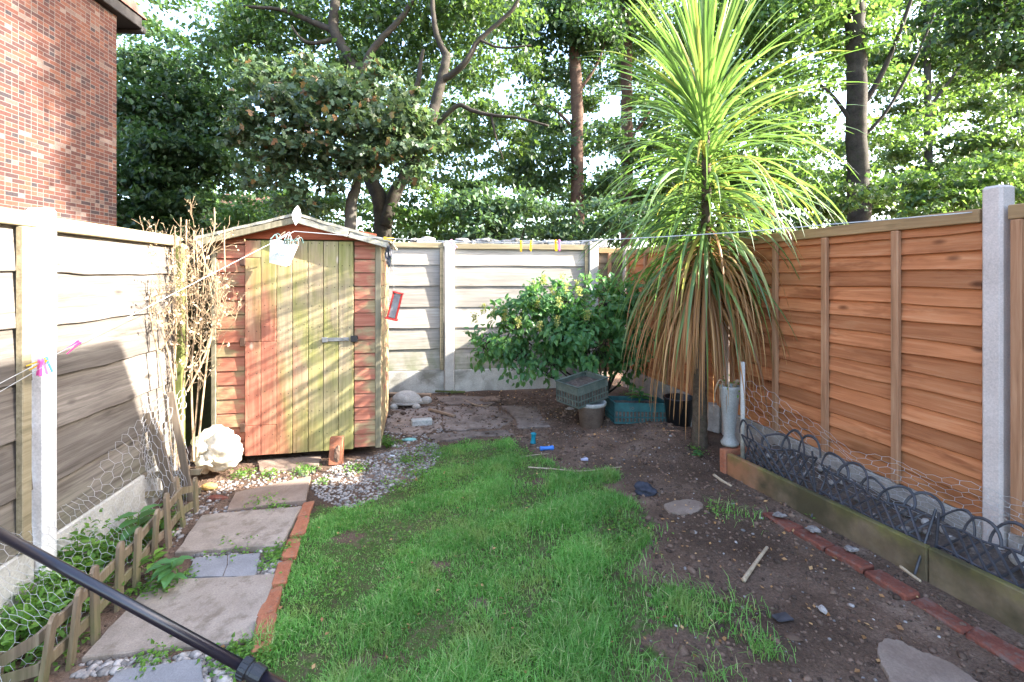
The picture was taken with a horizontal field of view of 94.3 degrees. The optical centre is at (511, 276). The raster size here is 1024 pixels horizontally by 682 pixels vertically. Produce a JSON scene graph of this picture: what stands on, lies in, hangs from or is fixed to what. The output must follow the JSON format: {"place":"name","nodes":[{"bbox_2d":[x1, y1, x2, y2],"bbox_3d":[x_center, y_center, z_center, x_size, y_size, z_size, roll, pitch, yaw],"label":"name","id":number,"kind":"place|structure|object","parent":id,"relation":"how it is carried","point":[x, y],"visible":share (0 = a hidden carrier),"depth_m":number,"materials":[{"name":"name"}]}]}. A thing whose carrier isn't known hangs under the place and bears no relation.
{"place":"outdoors","nodes":[
{"label":"outdoors","id":0,"kind":"place"},
{"bbox_2d":[386,395,549,443],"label":"old paving","id":1,"kind":"structure","parent":0,"point":[519,415],"depth_m":4.92,"materials":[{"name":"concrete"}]},
{"bbox_2d":[389,390,431,408],"bbox_3d":[-1.166,1.417,5.496,0.483,0.188,0.313,0,0,-3],"label":"tortoise ornament","id":2,"kind":"object","parent":1,"relation":"on","point":[414,400],"visible":0.99,"depth_m":5.40,"materials":[{"name":"grey stone"}]},
{"bbox_2d":[411,417,431,425],"bbox_3d":[-0.913,1.470,4.797,0.208,0.065,0.093,0,0,-16],"label":"stone piece","id":3,"kind":"object","parent":1,"relation":"on","point":[421,421],"visible":1,"depth_m":4.76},
{"bbox_2d":[428,408,455,416],"bbox_3d":[-0.764,1.471,5.147,0.406,0.023,0.038,0,0,38],"label":"plank","id":4,"kind":"object","parent":1,"relation":"on","point":[441,412],"visible":1,"depth_m":5.13,"materials":[{"name":"brown wood"}]},
{"bbox_2d":[479,396,500,402],"bbox_3d":[-0.264,1.471,5.679,0.255,0.091,0.140,0,0,0],"label":"fragment","id":5,"kind":"object","parent":1,"relation":"on","point":[496,399],"visible":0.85,"depth_m":5.63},
{"bbox_2d":[0,371,1023,681],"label":"ground","id":6,"kind":"structure","parent":0,"point":[866,653],"depth_m":2.40,"materials":[{"name":"soil"}]},
{"bbox_2d":[0,0,146,226],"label":"brick house","id":7,"kind":"structure","parent":6,"relation":"on","point":[58,106],"depth_m":6.79,"materials":[{"name":"brick"}]},
{"bbox_2d":[57,531,105,567],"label":"weed plant","id":8,"kind":"object","parent":6,"relation":"on","point":[85,539],"visible":0.65,"depth_m":2.36,"materials":[{"name":"green plant"}]},
{"bbox_2d":[0,206,184,616],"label":"wooden fence","id":9,"kind":"object","parent":6,"relation":"on","point":[72,418],"visible":0.81,"depth_m":2.48,"materials":[{"name":"brown wood"}]},
{"bbox_2d":[0,212,971,391],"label":"washing line","id":10,"kind":"object","parent":9,"relation":"attached to","point":[517,242],"visible":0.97,"depth_m":2.83,"materials":[{"name":"plastic"}]},
{"bbox_2d":[36,359,42,375],"bbox_3d":[-2.142,0.413,2.151,0.026,0.076,0.014,9,3,20],"label":"clothes peg","id":11,"kind":"object","parent":10,"relation":"hanging from","point":[39,371],"visible":1,"depth_m":2.15,"materials":[{"name":"pink plastic"}]},
{"bbox_2d":[0,399,186,681],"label":"chicken wire","id":12,"kind":"object","parent":6,"relation":"on","point":[84,535],"visible":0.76,"depth_m":2.32,"materials":[{"name":"metal"}]},
{"bbox_2d":[0,496,191,681],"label":"ground ivy","id":13,"kind":"object","parent":6,"relation":"on","point":[7,640],"visible":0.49,"depth_m":2.10,"materials":[{"name":"green plant"}]},
{"bbox_2d":[0,476,198,681],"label":"picket fence","id":14,"kind":"object","parent":6,"relation":"on","point":[46,634],"visible":0.85,"depth_m":1.95,"materials":[{"name":"brown wood"}]},
{"bbox_2d":[115,504,159,540],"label":"nettle","id":15,"kind":"object","parent":6,"relation":"on","point":[139,520],"visible":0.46,"depth_m":2.60,"materials":[{"name":"green plant"}]},
{"bbox_2d":[0,527,288,681],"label":"line prop","id":16,"kind":"object","parent":6,"relation":"on","point":[247,668],"visible":1,"depth_m":1.45,"materials":[{"name":"black paint"}]},
{"bbox_2d":[139,547,166,578],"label":"weed plant","id":17,"kind":"object","parent":6,"relation":"on","point":[157,556],"visible":0.55,"depth_m":2.35,"materials":[{"name":"green plant"}]},
{"bbox_2d":[108,659,203,681],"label":"paving slab","id":18,"kind":"structure","parent":6,"relation":"on","point":[185,671],"depth_m":1.77,"materials":[{"name":"grey concrete"}]},
{"bbox_2d":[143,411,176,507],"bbox_3d":[-2.262,1.194,3.072,0.218,0.653,0.020,0,0,-8],"label":"wooden stake","id":19,"kind":"object","parent":6,"relation":"on","point":[164,462],"visible":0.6,"depth_m":3.06,"materials":[{"name":"brown wood"}]},
{"bbox_2d":[140,389,189,496],"bbox_3d":[-2.257,1.083,3.090,0.262,0.673,0.052,0,0,-32],"label":"chicken wire","id":20,"kind":"object","parent":19,"relation":"attached to","point":[161,436],"visible":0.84,"depth_m":3.07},
{"bbox_2d":[144,556,194,588],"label":"nettle","id":21,"kind":"object","parent":6,"relation":"on","point":[165,575],"visible":0.94,"depth_m":2.26,"materials":[{"name":"green plant"}]},
{"bbox_2d":[142,456,201,499],"bbox_3d":[-2.302,1.393,3.113,0.452,0.438,0.073,0,0,-27],"label":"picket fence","id":22,"kind":"object","parent":6,"relation":"on","point":[192,473],"visible":0.23,"depth_m":3.11,"materials":[{"name":"brown wood"}]},
{"bbox_2d":[82,574,274,662],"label":"paving slab","id":23,"kind":"structure","parent":6,"relation":"on","point":[220,610],"depth_m":2.08,"materials":[{"name":"concrete"}]},
{"bbox_2d":[167,391,192,501],"bbox_3d":[-2.172,1.115,3.115,0.163,0.729,0.019,0,0,-10],"label":"wooden stake","id":24,"kind":"object","parent":6,"relation":"on","point":[179,438],"visible":0.82,"depth_m":3.11,"materials":[{"name":"brown wood"}]},
{"bbox_2d":[132,198,246,469],"bbox_3d":[-2.303,0.397,3.270,0.900,1.915,0.749,0,0,-33],"label":"bare shrub","id":25,"kind":"object","parent":6,"relation":"on","point":[216,296],"visible":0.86,"depth_m":3.34,"materials":[{"name":"beige plant"}]},
{"bbox_2d":[117,26,269,236],"bbox_3d":[-9.301,-2.549,12.813,4.894,8.341,4.203,0,0,33],"label":"broadleaf tree","id":26,"kind":"object","parent":6,"relation":"on","point":[161,146],"visible":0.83,"depth_m":12.22,"materials":[{"name":"green plant"}]},
{"bbox_2d":[185,258,210,447],"bbox_3d":[-2.822,0.645,4.425,0.072,1.610,2.192,0,0,-9],"label":"wooden fence","id":27,"kind":"object","parent":6,"relation":"on","point":[206,419],"visible":0.08,"depth_m":4.22,"materials":[{"name":"brown wood"}]},
{"bbox_2d":[200,483,217,490],"bbox_3d":[-2.121,1.471,3.324,0.116,0.050,0.061,0,0,-6],"label":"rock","id":28,"kind":"object","parent":6,"relation":"on","point":[208,486],"visible":0.99,"depth_m":3.31,"materials":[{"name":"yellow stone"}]},
{"bbox_2d":[148,194,279,258],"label":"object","id":29,"kind":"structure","parent":6,"relation":"on","point":[200,251],"depth_m":24.07,"materials":[{"name":"plant"}]},
{"bbox_2d":[190,425,242,473],"bbox_3d":[-2.207,1.302,3.548,0.323,0.363,0.357,0,0,-37],"label":"white rock","id":30,"kind":"object","parent":6,"relation":"on","point":[220,448],"visible":0.96,"depth_m":3.46,"materials":[{"name":"stone"}]},
{"bbox_2d":[207,494,227,500],"bbox_3d":[-1.973,1.490,3.187,0.151,0.045,0.062,0,0,0],"label":"fragment","id":31,"kind":"object","parent":6,"relation":"on","point":[216,497],"visible":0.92,"depth_m":3.17,"materials":[{"name":"red brick"}]},
{"bbox_2d":[186,553,259,577],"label":"paving slab","id":32,"kind":"structure","parent":6,"relation":"on","point":[239,565],"depth_m":2.44,"materials":[{"name":"grey concrete"}]},
{"bbox_2d":[201,191,272,229],"bbox_3d":[-6.450,-0.277,11.507,1.974,3.570,1.259,0,0,11],"label":"understory shrub","id":33,"kind":"object","parent":6,"relation":"on","point":[238,212],"visible":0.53,"depth_m":11.34,"materials":[{"name":"green plant"}]},
{"bbox_2d":[175,506,301,555],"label":"paving slab","id":34,"kind":"structure","parent":6,"relation":"on","point":[208,532],"depth_m":2.74,"materials":[{"name":"concrete"}]},
{"bbox_2d":[251,613,276,658],"bbox_3d":[-1.027,1.502,1.967,0.081,0.087,0.213,0,0,-22],"label":"edging brick","id":35,"kind":"object","parent":6,"relation":"on","point":[260,620],"visible":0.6,"depth_m":1.97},
{"bbox_2d":[227,476,310,511],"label":"paving slab","id":36,"kind":"structure","parent":6,"relation":"on","point":[293,492],"depth_m":3.19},
{"bbox_2d":[257,586,282,615],"bbox_3d":[-1.107,1.511,2.177,0.083,0.074,0.211,0,0,-17],"label":"edging brick","id":37,"kind":"object","parent":6,"relation":"on","point":[270,605],"visible":0.54,"depth_m":2.16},
{"bbox_2d":[272,560,292,587],"bbox_3d":[-1.157,1.514,2.389,0.080,0.072,0.204,0,0,-19],"label":"edging brick","id":38,"kind":"object","parent":6,"relation":"on","point":[282,578],"visible":0.66,"depth_m":2.37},
{"bbox_2d":[257,455,321,472],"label":"paving slab","id":39,"kind":"structure","parent":6,"relation":"on","point":[284,464],"depth_m":3.78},
{"bbox_2d":[280,538,300,560],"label":"edging brick","id":40,"kind":"object","parent":6,"relation":"on","point":[291,552],"visible":0.62,"depth_m":2.56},
{"bbox_2d":[196,206,396,455],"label":"garden shed","id":41,"kind":"structure","parent":6,"relation":"on","point":[301,361],"depth_m":3.85,"materials":[{"name":"brown wood"}]},
{"bbox_2d":[269,232,303,265],"bbox_3d":[-1.754,-0.218,3.657,0.226,0.257,0.220,14,3,-11],"label":"hanging planter","id":42,"kind":"object","parent":41,"relation":"hanging from","point":[282,253],"visible":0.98,"depth_m":3.61,"materials":[{"name":"white paint"}]},
{"bbox_2d":[240,240,353,455],"bbox_3d":[-1.737,0.570,3.850,0.859,1.719,0.054,0,0,-11],"label":"door","id":43,"kind":"structure","parent":41,"relation":"in","point":[299,380],"depth_m":3.85,"materials":[{"name":"wood"}]},
{"bbox_2d":[385,244,393,273],"bbox_3d":[-0.964,-0.139,3.716,0.059,0.241,0.072,0,0,-43],"label":"dried bunch","id":44,"kind":"object","parent":41,"relation":"hanging from","point":[388,255],"visible":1,"depth_m":3.71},
{"bbox_2d":[385,253,403,320],"bbox_3d":[-0.976,0.035,3.937,0.150,0.668,0.116,0,0,-8],"label":"bird feeder","id":45,"kind":"object","parent":41,"relation":"hanging from","point":[394,306],"visible":1,"depth_m":3.92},
{"bbox_2d":[290,516,309,537],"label":"edging brick","id":46,"kind":"object","parent":6,"relation":"on","point":[301,524],"visible":0.62,"depth_m":2.80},
{"bbox_2d":[260,195,345,225],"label":"understory shrub","id":47,"kind":"object","parent":6,"relation":"on","point":[332,202],"visible":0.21,"depth_m":10.84,"materials":[{"name":"green plant"}]},
{"bbox_2d":[296,501,314,519],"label":"edging brick","id":48,"kind":"object","parent":6,"relation":"on","point":[306,509],"visible":0.6,"depth_m":3.03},
{"bbox_2d":[213,44,458,229],"bbox_3d":[-3.470,-1.533,8.970,4.905,6.243,2.476,0,0,0],"label":"sycamore tree","id":49,"kind":"object","parent":6,"relation":"on","point":[348,95],"visible":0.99,"depth_m":8.84,"materials":[{"name":"green plant"}]},
{"bbox_2d":[328,436,343,465],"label":"brick","id":50,"kind":"object","parent":6,"relation":"on","point":[336,450],"visible":1,"depth_m":3.77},
{"bbox_2d":[167,0,562,239],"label":"broadleaf tree","id":51,"kind":"object","parent":6,"relation":"on","point":[385,19],"visible":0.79,"depth_m":10.71,"materials":[{"name":"green plant"}]},
{"bbox_2d":[381,438,394,447],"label":"weed plant","id":52,"kind":"object","parent":6,"relation":"on","point":[386,443],"visible":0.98,"depth_m":4.16,"materials":[{"name":"green plant"}]},
{"bbox_2d":[4,390,813,681],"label":"weeds","id":53,"kind":"object","parent":6,"relation":"on","point":[274,557],"visible":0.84,"depth_m":2.67,"materials":[{"name":"green plant"}]},
{"bbox_2d":[389,392,431,396],"bbox_3d":[-1.366,1.470,5.924,0.727,0.030,0.072,0,0,5],"label":"plank","id":54,"kind":"object","parent":6,"relation":"on","point":[420,394],"visible":0.42,"depth_m":5.90,"materials":[{"name":"brown wood"}]},
{"bbox_2d":[387,180,474,241],"bbox_3d":[-1.706,-0.241,9.631,1.607,3.495,1.766,0,0,-33],"label":"understory shrub","id":55,"kind":"object","parent":6,"relation":"on","point":[413,227],"visible":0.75,"depth_m":9.54,"materials":[{"name":"green plant"}]},
{"bbox_2d":[435,390,464,392],"bbox_3d":[-0.791,1.470,6.069,0.388,0.023,0.041,0,0,7],"label":"plank","id":56,"kind":"object","parent":6,"relation":"on","point":[446,391],"visible":1,"depth_m":6.05,"materials":[{"name":"green wood"}]},
{"bbox_2d":[415,179,556,240],"bbox_3d":[-0.504,-0.207,9.248,2.394,3.425,2.118,0,0,31],"label":"understory shrub","id":57,"kind":"object","parent":6,"relation":"on","point":[498,214],"visible":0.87,"depth_m":8.98,"materials":[{"name":"green plant"}]},
{"bbox_2d":[385,242,597,392],"bbox_3d":[-0.709,0.568,6.196,3.796,2.065,0.100,0,0,-9],"label":"wooden fence","id":58,"kind":"object","parent":6,"relation":"on","point":[421,342],"visible":0.45,"depth_m":6.19,"materials":[{"name":"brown wood"}]},
{"bbox_2d":[70,396,940,681],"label":"gravel","id":59,"kind":"structure","parent":6,"relation":"on","point":[97,668],"depth_m":3.24,"materials":[{"name":"gravel"}]},
{"bbox_2d":[410,237,606,383],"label":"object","id":60,"kind":"structure","parent":6,"relation":"on","point":[603,243],"depth_m":6.71,"materials":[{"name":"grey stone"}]},
{"bbox_2d":[530,432,536,443],"bbox_3d":[0.191,1.450,4.258,0.058,0.101,0.057,0,0,0],"label":"dog toy","id":61,"kind":"object","parent":6,"relation":"on","point":[533,437],"visible":1,"depth_m":4.24,"materials":[{"name":"plastic"}]},
{"bbox_2d":[539,445,553,450],"bbox_3d":[0.300,1.480,4.094,0.126,0.044,0.043,0,0,-7],"label":"dog toy","id":62,"kind":"object","parent":6,"relation":"on","point":[542,448],"visible":1,"depth_m":4.08,"materials":[{"name":"plastic"}]},
{"bbox_2d":[487,0,638,236],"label":"tall tree","id":63,"kind":"object","parent":6,"relation":"on","point":[570,25],"visible":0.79,"depth_m":12.83,"materials":[{"name":"green plant"}]},
{"bbox_2d":[463,268,664,393],"bbox_3d":[0.700,0.676,5.279,2.505,1.574,1.018,0,0,-11],"label":"leafy bush","id":64,"kind":"object","parent":6,"relation":"on","point":[567,330],"visible":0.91,"depth_m":5.12,"materials":[{"name":"green plant"}]},
{"bbox_2d":[117,0,1023,251],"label":"woodland","id":65,"kind":"object","parent":6,"relation":"on","point":[591,105],"visible":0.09,"depth_m":20.48,"materials":[{"name":"green plant"}]},
{"bbox_2d":[528,466,621,471],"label":"twig","id":66,"kind":"object","parent":6,"relation":"on","point":[568,470],"visible":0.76,"depth_m":3.66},
{"bbox_2d":[221,389,940,673],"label":"leaf litter","id":67,"kind":"object","parent":6,"relation":"on","point":[724,637],"visible":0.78,"depth_m":2.42,"materials":[{"name":"plant"}]},
{"bbox_2d":[527,191,643,247],"bbox_3d":[1.516,-0.106,9.820,2.430,3.232,1.648,0,0,0],"label":"understory shrub","id":68,"kind":"object","parent":6,"relation":"on","point":[578,230],"visible":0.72,"depth_m":9.51,"materials":[{"name":"green plant"}]},
{"bbox_2d":[578,400,605,428],"bbox_3d":[0.777,1.371,4.662,0.296,0.298,0.296,0,0,0],"label":"plant pot","id":69,"kind":"object","parent":6,"relation":"on","point":[591,416],"visible":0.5,"depth_m":4.55,"materials":[{"name":"ceramic"}]},
{"bbox_2d":[555,371,608,408],"bbox_3d":[0.696,1.116,4.709,0.436,0.212,0.316,-8,8,-38],"label":"plastic crate","id":70,"kind":"object","parent":69,"relation":"on","point":[579,390],"visible":1,"depth_m":4.62,"materials":[{"name":"plastic"}]},
{"bbox_2d":[605,396,665,423],"bbox_3d":[1.259,1.344,4.793,0.566,0.202,0.356,2,-3,-4],"label":"plastic crate","id":71,"kind":"object","parent":6,"relation":"on","point":[622,410],"visible":0.88,"depth_m":4.63,"materials":[{"name":"plastic"}]},
{"bbox_2d":[626,386,652,402],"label":"seedling","id":72,"kind":"object","parent":71,"relation":"on","point":[641,393],"visible":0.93,"depth_m":4.76,"materials":[{"name":"green plant"}]},
{"bbox_2d":[634,481,657,496],"bbox_3d":[0.929,1.475,3.286,0.155,0.109,0.130,0,0,22],"label":"rag","id":73,"kind":"object","parent":6,"relation":"on","point":[646,489],"visible":0.95,"depth_m":3.25,"materials":[{"name":"fabric"}]},
{"bbox_2d":[587,0,724,247],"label":"tall tree","id":74,"kind":"object","parent":6,"relation":"on","point":[628,17],"visible":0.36,"depth_m":14.35,"materials":[{"name":"green plant"}]},
{"bbox_2d":[663,393,692,426],"bbox_3d":[1.617,1.317,4.597,0.296,0.305,0.296,0,0,0],"label":"plant tub","id":75,"kind":"object","parent":6,"relation":"on","point":[669,403],"visible":0.59,"depth_m":4.50,"materials":[{"name":"black plastic"}]},
{"bbox_2d":[664,499,702,514],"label":"paving slab","id":76,"kind":"structure","parent":6,"relation":"on","point":[679,507],"depth_m":3.06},
{"bbox_2d":[619,190,751,245],"bbox_3d":[3.659,-0.139,10.002,2.987,3.302,1.988,0,0,0],"label":"understory shrub","id":77,"kind":"object","parent":6,"relation":"on","point":[654,204],"visible":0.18,"depth_m":9.71,"materials":[{"name":"green plant"}]},
{"bbox_2d":[691,402,719,432],"bbox_3d":[1.820,1.346,4.538,0.314,0.278,0.133,0,0,20],"label":"concrete block","id":78,"kind":"object","parent":6,"relation":"on","point":[713,418],"depth_m":4.46,"materials":[{"name":"concrete"}]},
{"bbox_2d":[571,0,896,449],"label":"palm tree","id":79,"kind":"object","parent":6,"relation":"on","point":[700,289],"visible":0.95,"depth_m":3.92,"materials":[{"name":"green plant"}]},
{"bbox_2d":[741,546,768,582],"bbox_3d":[1.263,1.484,2.457,0.021,0.024,0.380,0,0,43],"label":"stick","id":80,"kind":"object","parent":6,"relation":"on","point":[747,574],"visible":1,"depth_m":2.42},
{"bbox_2d":[739,419,821,491],"bbox_3d":[1.804,1.256,3.233,0.096,0.515,0.650,0,0,-23],"label":"lattice edging","id":81,"kind":"object","parent":6,"relation":"on","point":[788,472],"visible":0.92,"depth_m":3.19,"materials":[{"name":"black metal"}]},
{"bbox_2d":[772,612,793,621],"bbox_3d":[1.179,1.491,2.073,0.090,0.022,0.046,0,0,-17],"label":"slate piece","id":82,"kind":"object","parent":6,"relation":"on","point":[782,617],"visible":1,"depth_m":2.07,"materials":[{"name":"grey stone"}]},
{"bbox_2d":[763,512,803,531],"bbox_3d":[1.647,1.521,2.897,0.113,0.088,0.215,0,0,-20],"label":"edging brick","id":83,"kind":"object","parent":6,"relation":"on","point":[787,525],"visible":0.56,"depth_m":2.86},
{"bbox_2d":[772,511,786,517],"bbox_3d":[1.635,1.462,2.906,0.084,0.028,0.060,0,0,-17],"label":"mortar lump","id":84,"kind":"object","parent":83,"relation":"on","point":[777,514],"visible":1,"depth_m":2.89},
{"bbox_2d":[653,0,954,223],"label":"tall tree","id":85,"kind":"object","parent":6,"relation":"on","point":[856,19],"visible":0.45,"depth_m":11.04,"materials":[{"name":"green plant"}]},
{"bbox_2d":[732,179,889,235],"bbox_3d":[5.717,-0.211,9.210,2.711,3.440,1.820,0,0,24],"label":"understory shrub","id":86,"kind":"object","parent":6,"relation":"on","point":[843,188],"visible":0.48,"depth_m":9.03,"materials":[{"name":"green plant"}]},
{"bbox_2d":[793,528,834,550],"bbox_3d":[1.712,1.516,2.697,0.111,0.095,0.211,0,0,-16],"label":"edging brick","id":87,"kind":"object","parent":6,"relation":"on","point":[820,543],"visible":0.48,"depth_m":2.68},
{"bbox_2d":[805,525,820,532],"bbox_3d":[1.737,1.460,2.751,0.079,0.027,0.067,0,0,0],"label":"mortar lump","id":88,"kind":"object","parent":87,"relation":"on","point":[812,528],"visible":1,"depth_m":2.73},
{"bbox_2d":[623,185,1023,551],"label":"wooden fence","id":89,"kind":"object","parent":6,"relation":"on","point":[907,348],"visible":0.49,"depth_m":2.80,"materials":[{"name":"orange wood"}]},
{"bbox_2d":[598,248,622,371],"bbox_3d":[1.402,0.455,6.516,0.453,1.690,0.072,0,0,-9],"label":"wooden fence","id":90,"kind":"object","parent":89,"relation":"attached to","point":[604,255],"visible":0.27,"depth_m":6.50,"materials":[{"name":"brown wood"}]},
{"bbox_2d":[745,382,1023,549],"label":"chicken wire","id":91,"kind":"object","parent":89,"relation":"attached to","point":[895,480],"visible":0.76,"depth_m":2.68,"materials":[{"name":"metal"}]},
{"bbox_2d":[825,545,873,573],"bbox_3d":[1.774,1.513,2.502,0.115,0.098,0.204,0,0,-21],"label":"edging brick","id":92,"kind":"object","parent":6,"relation":"on","point":[855,562],"visible":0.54,"depth_m":2.47,"materials":[{"name":"brick"}]},
{"bbox_2d":[844,545,858,551],"bbox_3d":[1.816,1.461,2.549,0.070,0.032,0.064,0,0,0],"label":"mortar lump","id":93,"kind":"object","parent":92,"relation":"on","point":[849,548],"visible":1,"depth_m":2.53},
{"bbox_2d":[720,444,1023,634],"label":"raised bed","id":94,"kind":"object","parent":6,"relation":"on","point":[994,597],"visible":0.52,"depth_m":2.53,"materials":[{"name":"brown wood"}]},
{"bbox_2d":[714,375,745,446],"bbox_3d":[1.682,1.024,3.669,0.222,0.558,0.198,0,0,33],"label":"urn","id":95,"kind":"object","parent":94,"relation":"on","point":[732,393],"visible":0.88,"depth_m":3.64,"materials":[{"name":"grey ceramic"}]},
{"bbox_2d":[740,362,744,458],"bbox_3d":[1.712,0.995,3.520,0.030,0.725,0.032,0,0,0],"label":"pipe stake","id":96,"kind":"object","parent":94,"relation":"on","point":[742,428],"visible":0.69,"depth_m":3.51,"materials":[{"name":"metal"}]},
{"bbox_2d":[766,453,996,573],"bbox_3d":[2.315,1.325,2.205,0.354,0.086,2.782,0,0,-19],"label":"bed rubble","id":97,"kind":"object","parent":94,"relation":"on","point":[923,521],"visible":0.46,"depth_m":2.65,"materials":[{"name":"stone"}]},
{"bbox_2d":[1008,553,1023,567],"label":"stone","id":98,"kind":"object","parent":94,"relation":"on","point":[1013,560],"visible":0.48,"depth_m":2.16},
{"bbox_2d":[810,451,944,574],"bbox_3d":[2.009,1.294,2.673,0.119,0.415,0.664,27,-7,-13],"label":"lattice edging","id":99,"kind":"object","parent":6,"relation":"on","point":[885,509],"visible":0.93,"depth_m":2.60,"materials":[{"name":"black metal"}]},
{"bbox_2d":[864,569,919,600],"bbox_3d":[1.841,1.516,2.303,0.108,0.084,0.212,0,0,-15],"label":"edging brick","id":100,"kind":"object","parent":6,"relation":"on","point":[888,582],"visible":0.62,"depth_m":2.28,"materials":[{"name":"brick"}]},
{"bbox_2d":[899,565,921,581],"bbox_3d":[1.942,1.450,2.315,0.016,0.016,0.116,0,0,0],"label":"stick","id":101,"kind":"object","parent":6,"relation":"on","point":[909,573],"visible":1,"depth_m":2.31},
{"bbox_2d":[877,638,977,681],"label":"paving slab","id":102,"kind":"structure","parent":6,"relation":"on","point":[901,661],"depth_m":1.82,"materials":[{"name":"stone"}]},
{"bbox_2d":[911,597,973,634],"bbox_3d":[1.909,1.526,2.101,0.106,0.074,0.220,0,0,-17],"label":"edging brick","id":103,"kind":"object","parent":6,"relation":"on","point":[943,615],"visible":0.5,"depth_m":2.09,"materials":[{"name":"brick"}]},
{"bbox_2d":[866,0,1023,219],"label":"tall tree","id":104,"kind":"object","parent":6,"relation":"on","point":[992,136],"visible":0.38,"depth_m":13.22,"materials":[{"name":"green plant"}]},
{"bbox_2d":[868,147,1023,218],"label":"understory shrub","id":105,"kind":"object","parent":6,"relation":"on","point":[966,194],"visible":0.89,"depth_m":8.78,"materials":[{"name":"green plant"}]},
{"bbox_2d":[917,0,1023,101],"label":"broadleaf tree","id":106,"kind":"object","parent":6,"relation":"on","point":[996,16],"visible":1,"depth_m":8.27,"materials":[{"name":"green plant"}]},
{"bbox_2d":[934,508,1023,588],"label":"lattice edging","id":107,"kind":"object","parent":6,"relation":"on","point":[1001,557],"visible":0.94,"depth_m":2.18,"materials":[{"name":"black metal"}]},
{"bbox_2d":[965,626,1023,671],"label":"edging brick","id":108,"kind":"object","parent":6,"relation":"on","point":[1005,651],"visible":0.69,"depth_m":1.91,"materials":[{"name":"brick"}]},
{"bbox_2d":[233,436,795,681],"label":"lawn grass","id":109,"kind":"structure","parent":0,"point":[470,667],"depth_m":2.23,"materials":[{"name":"plant"}]},
{"bbox_2d":[117,0,1020,248],"label":"sky","id":110,"kind":"structure","parent":0,"point":[499,95],"materials":[{"name":"white"}]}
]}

